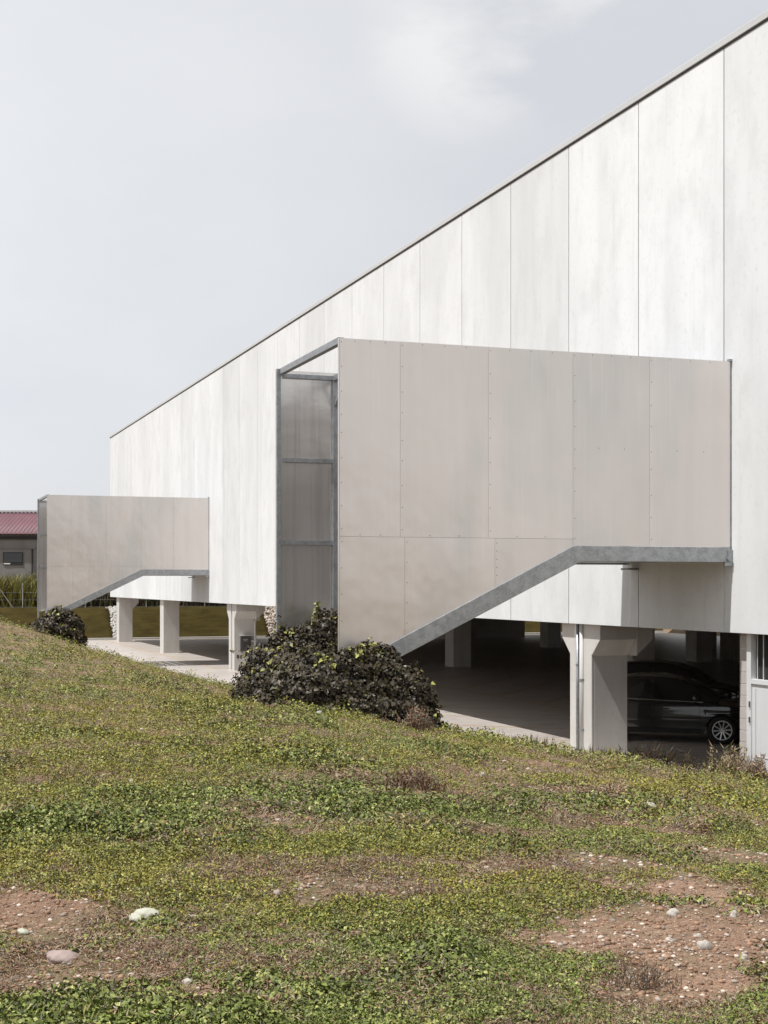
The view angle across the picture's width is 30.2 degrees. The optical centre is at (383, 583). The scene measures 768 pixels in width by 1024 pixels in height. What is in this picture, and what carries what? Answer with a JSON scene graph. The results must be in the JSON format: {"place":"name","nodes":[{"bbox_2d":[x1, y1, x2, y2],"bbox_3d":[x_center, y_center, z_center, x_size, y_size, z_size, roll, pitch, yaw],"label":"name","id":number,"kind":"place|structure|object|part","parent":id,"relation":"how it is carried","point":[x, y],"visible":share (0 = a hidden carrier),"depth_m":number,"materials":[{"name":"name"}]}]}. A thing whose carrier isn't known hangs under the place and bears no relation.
{"place":"outdoors","nodes":[
{"label":"outdoors","id":0,"kind":"place"},
{"bbox_2d":[0,611,767,1023],"bbox_3d":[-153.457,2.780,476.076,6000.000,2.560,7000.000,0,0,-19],"label":"ground","id":1,"kind":"structure","parent":0,"point":[558,937],"depth_m":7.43,"materials":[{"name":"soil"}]},
{"bbox_2d":[0,510,36,580],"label":"red roofed building","id":2,"kind":"structure","parent":1,"relation":"on","point":[18,542],"depth_m":118.07,"materials":[{"name":"metal"}]},
{"bbox_2d":[3,552,22,564],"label":"window","id":3,"kind":"structure","parent":2,"relation":"in","point":[9,558],"depth_m":117.97,"materials":[{"name":"black glass"}]},
{"bbox_2d":[0,572,36,607],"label":"reeds","id":4,"kind":"object","parent":1,"relation":"on","point":[10,586],"visible":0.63,"depth_m":98.34,"materials":[{"name":"green plant"}]},
{"bbox_2d":[17,928,28,934],"bbox_3d":[-1.651,1.597,6.500,0.061,0.041,0.049,0,0,12],"label":"stone","id":5,"kind":"object","parent":1,"relation":"on","point":[22,931],"visible":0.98,"depth_m":6.49,"materials":[{"name":"white stone"}]},
{"bbox_2d":[0,607,112,637],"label":"grass","id":6,"kind":"structure","parent":1,"relation":"on","point":[96,621],"depth_m":94.72,"materials":[{"name":"green plant"}]},
{"bbox_2d":[27,604,88,646],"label":"ivy mound","id":7,"kind":"object","parent":1,"relation":"on","point":[63,624],"visible":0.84,"depth_m":61.11,"materials":[{"name":"green plant"}]},
{"bbox_2d":[46,950,79,963],"bbox_3d":[-1.364,1.597,6.044,0.150,0.077,0.131,0,0,-5],"label":"stone","id":8,"kind":"object","parent":1,"relation":"on","point":[57,956],"visible":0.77,"depth_m":6.01,"materials":[{"name":"beige stone"}]},
{"bbox_2d":[0,583,204,607],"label":"wire fence","id":9,"kind":"object","parent":1,"relation":"on","point":[22,592],"visible":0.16,"depth_m":97.78,"materials":[{"name":"grey metal"}]},
{"bbox_2d":[105,606,116,637],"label":"stone chute","id":10,"kind":"object","parent":1,"relation":"on","point":[113,614],"visible":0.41,"depth_m":95.78,"materials":[{"name":"stone"}]},
{"bbox_2d":[26,566,226,607],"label":"dry reeds","id":11,"kind":"object","parent":1,"relation":"on","point":[112,603],"depth_m":101.04,"materials":[{"name":"green plant"}]},
{"bbox_2d":[128,908,159,920],"bbox_3d":[-1.147,1.592,6.797,0.152,0.082,0.120,0,0,-10],"label":"stone","id":12,"kind":"object","parent":1,"relation":"on","point":[139,913],"visible":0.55,"depth_m":6.76,"materials":[{"name":"white stone"}]},
{"bbox_2d":[182,978,192,984],"bbox_3d":[-0.778,1.573,5.600,0.054,0.038,0.039,0,0,30],"label":"stone","id":13,"kind":"object","parent":1,"relation":"on","point":[185,980],"visible":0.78,"depth_m":5.59,"materials":[{"name":"white stone"}]},
{"bbox_2d":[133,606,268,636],"bbox_3d":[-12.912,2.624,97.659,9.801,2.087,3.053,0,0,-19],"label":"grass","id":14,"kind":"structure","parent":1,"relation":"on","point":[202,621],"depth_m":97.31,"materials":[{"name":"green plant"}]},
{"bbox_2d":[264,606,275,634],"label":"stone chute","id":15,"kind":"object","parent":1,"relation":"on","point":[270,618],"visible":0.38,"depth_m":99.41,"materials":[{"name":"white stone"}]},
{"bbox_2d":[273,889,281,894],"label":"stone","id":16,"kind":"object","parent":1,"relation":"on","point":[277,891],"visible":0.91,"depth_m":7.24,"materials":[{"name":"white stone"}]},
{"bbox_2d":[228,601,337,702],"bbox_3d":[-1.578,1.323,24.752,2.320,2.037,2.981,0,0,0],"label":"ivy mound","id":17,"kind":"object","parent":1,"relation":"on","point":[320,630],"visible":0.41,"depth_m":24.91,"materials":[{"name":"green plant"}]},
{"bbox_2d":[252,637,452,730],"bbox_3d":[-0.573,1.766,21.819,3.337,1.964,2.607,0,0,25],"label":"ivy mound","id":18,"kind":"object","parent":1,"relation":"on","point":[372,676],"visible":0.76,"depth_m":21.36,"materials":[{"name":"green plant"}]},
{"bbox_2d":[0,615,767,1023],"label":"ground cover","id":19,"kind":"object","parent":1,"relation":"on","point":[446,973],"visible":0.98,"depth_m":8.29,"materials":[{"name":"green plant"}]},
{"bbox_2d":[385,703,433,731],"bbox_3d":[0.387,1.902,20.027,0.533,0.436,0.573,0,0,36],"label":"reddish weed","id":20,"kind":"object","parent":1,"relation":"on","point":[415,721],"visible":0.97,"depth_m":19.95,"materials":[{"name":"brown plant"}]},
{"bbox_2d":[382,762,466,794],"bbox_3d":[0.329,1.641,11.702,0.684,0.299,0.544,0,0,12],"label":"reddish weed","id":21,"kind":"object","parent":1,"relation":"on","point":[407,781],"visible":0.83,"depth_m":11.72,"materials":[{"name":"brown plant"}]},
{"bbox_2d":[404,880,462,899],"bbox_3d":[0.257,1.576,7.263,0.318,0.123,0.311,0,0,-33],"label":"dry weed","id":22,"kind":"object","parent":1,"relation":"on","point":[438,888],"visible":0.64,"depth_m":7.27,"materials":[{"name":"brown plant"}]},
{"bbox_2d":[525,621,662,632],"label":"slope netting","id":23,"kind":"object","parent":1,"relation":"on","point":[532,626],"visible":0.02,"depth_m":105.26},
{"bbox_2d":[612,744,647,758],"bbox_3d":[4.467,3.351,26.126,1.119,0.804,0.887,0,0,-19],"label":"dry weed","id":24,"kind":"object","parent":1,"relation":"on","point":[632,752],"visible":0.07,"depth_m":26.14,"materials":[{"name":"plant"}]},
{"bbox_2d":[579,955,682,998],"bbox_3d":[1.002,1.582,5.744,0.446,0.143,0.296,0,0,-19],"label":"twig tuft","id":25,"kind":"object","parent":1,"relation":"on","point":[642,975],"visible":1,"depth_m":5.72,"materials":[{"name":"brown plant"}]},
{"bbox_2d":[511,734,767,780],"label":"dry scrub","id":26,"kind":"object","parent":1,"relation":"on","point":[596,749],"visible":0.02,"depth_m":26.86,"materials":[{"name":"plant"}]},
{"bbox_2d":[623,741,673,765],"bbox_3d":[4.846,3.269,25.514,1.052,0.905,0.815,0,0,18],"label":"dry weed","id":27,"kind":"object","parent":1,"relation":"on","point":[650,755],"visible":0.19,"depth_m":25.43,"materials":[{"name":"plant"}]},
{"bbox_2d":[645,802,656,809],"bbox_3d":[2.321,1.953,12.350,0.106,0.111,0.084,0,0,15],"label":"stone","id":28,"kind":"object","parent":1,"relation":"on","point":[652,804],"visible":0.28,"depth_m":12.32,"materials":[{"name":"white stone"}]},
{"bbox_2d":[666,908,678,916],"bbox_3d":[1.443,1.647,7.100,0.052,0.052,0.060,0,0,-34],"label":"stone","id":29,"kind":"object","parent":1,"relation":"on","point":[673,912],"visible":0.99,"depth_m":7.08,"materials":[{"name":"white stone"}]},
{"bbox_2d":[657,747,706,771],"bbox_3d":[5.253,3.331,25.365,0.986,0.892,0.808,0,0,1],"label":"dry weed","id":30,"kind":"object","parent":1,"relation":"on","point":[684,762],"visible":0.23,"depth_m":25.34,"materials":[{"name":"plant"}]},
{"bbox_2d":[667,860,703,872],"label":"broad weed","id":31,"kind":"object","parent":1,"relation":"on","point":[690,868],"visible":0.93,"depth_m":8.42,"materials":[{"name":"green plant"}]},
{"bbox_2d":[692,762,716,771],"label":"dry weed","id":32,"kind":"object","parent":1,"relation":"on","point":[704,767],"visible":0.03,"depth_m":25.05,"materials":[{"name":"plant"}]},
{"bbox_2d":[697,940,712,949],"bbox_3d":[1.432,1.627,6.351,0.060,0.072,0.069,0,0,40],"label":"stone","id":33,"kind":"object","parent":1,"relation":"on","point":[704,945],"visible":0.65,"depth_m":6.33,"materials":[{"name":"white stone"}]},
{"bbox_2d":[702,739,749,774],"bbox_3d":[6.018,3.197,24.655,0.911,0.950,1.021,0,0,29],"label":"dry weed","id":34,"kind":"object","parent":1,"relation":"on","point":[726,760],"visible":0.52,"depth_m":24.58,"materials":[{"name":"plant"}]},
{"bbox_2d":[730,910,737,917],"bbox_3d":[1.749,1.661,7.098,0.044,0.060,0.034,0,0,-14],"label":"stone","id":35,"kind":"object","parent":1,"relation":"on","point":[734,914],"visible":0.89,"depth_m":7.09,"materials":[{"name":"white stone"}]},
{"bbox_2d":[741,953,747,959],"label":"stone","id":36,"kind":"object","parent":1,"relation":"on","point":[744,956],"visible":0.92,"depth_m":6.19,"materials":[{"name":"white stone"}]},
{"bbox_2d":[728,752,767,781],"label":"dry weed","id":37,"kind":"object","parent":1,"relation":"on","point":[755,765],"visible":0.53,"depth_m":23.89,"materials":[{"name":"plant"}]},
{"bbox_2d":[0,0,767,512],"label":"sky","id":38,"kind":"structure","parent":0,"point":[181,181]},
{"bbox_2d":[86,633,739,772],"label":"parking floor","id":39,"kind":"structure","parent":0,"point":[528,660],"depth_m":57.41,"materials":[{"name":"concrete"}]},
{"bbox_2d":[88,631,664,639],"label":"kerb","id":40,"kind":"structure","parent":39,"relation":"on","point":[138,638],"depth_m":95.65,"materials":[{"name":"concrete"}]},
{"bbox_2d":[105,639,739,759],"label":"bay markings","id":41,"kind":"object","parent":39,"relation":"on","point":[457,693],"visible":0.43,"depth_m":46.26,"materials":[{"name":"paint"}]},
{"bbox_2d":[627,673,739,743],"bbox_3d":[6.878,2.954,34.001,4.313,1.607,2.103,0,0,18],"label":"parked car","id":42,"kind":"object","parent":39,"relation":"on","point":[666,703],"visible":0.58,"depth_m":33.19,"materials":[{"name":"black paint"}]},
{"bbox_3d":[5.862,2.471,33.629,0.860,0.434,0.166,0,0,18],"label":"side window","id":43,"kind":"part","parent":42,"relation":"part of","materials":[{"name":"black glass"}]},
{"bbox_3d":[6.875,2.503,33.285,1.080,0.494,0.161,0,0,18],"label":"side window","id":44,"kind":"part","parent":42,"relation":"part of","materials":[{"name":"black glass"}]},
{"bbox_2d":[627,659,739,700],"bbox_3d":[8.041,2.954,39.962,4.313,1.607,2.103,0,0,22],"label":"parked car","id":45,"kind":"object","parent":39,"relation":"on","point":[728,691],"visible":0.2,"depth_m":39.38,"materials":[{"name":"black paint"}]},
{"bbox_3d":[7.003,2.471,39.656,0.860,0.434,0.166,0,0,22],"label":"side window","id":46,"kind":"part","parent":45,"relation":"part of","materials":[{"name":"black glass"}]},
{"bbox_3d":[7.992,2.503,39.247,1.080,0.494,0.161,0,0,22],"label":"side window","id":47,"kind":"part","parent":45,"relation":"part of","materials":[{"name":"black glass"}]},
{"bbox_2d":[109,10,767,772],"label":"warehouse","id":48,"kind":"structure","parent":0,"point":[637,224],"depth_m":30.26,"materials":[{"name":"concrete"}]},
{"bbox_2d":[37,494,208,618],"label":"escape stair","id":49,"kind":"object","parent":48,"relation":"attached to","point":[90,548],"visible":0.91,"depth_m":63.24,"materials":[{"name":"concrete"}]},
{"bbox_2d":[276,337,732,666],"bbox_3d":[2.067,-0.210,25.370,7.255,7.440,3.840,0,0,-19],"label":"escape stair","id":50,"kind":"object","parent":48,"relation":"attached to","point":[426,493],"visible":0.86,"depth_m":23.62,"materials":[{"name":"concrete"}]},
{"bbox_2d":[747,634,767,772],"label":"service door","id":51,"kind":"structure","parent":48,"relation":"in","point":[757,689],"depth_m":24.52,"materials":[{"name":"white paint"}]}
]}

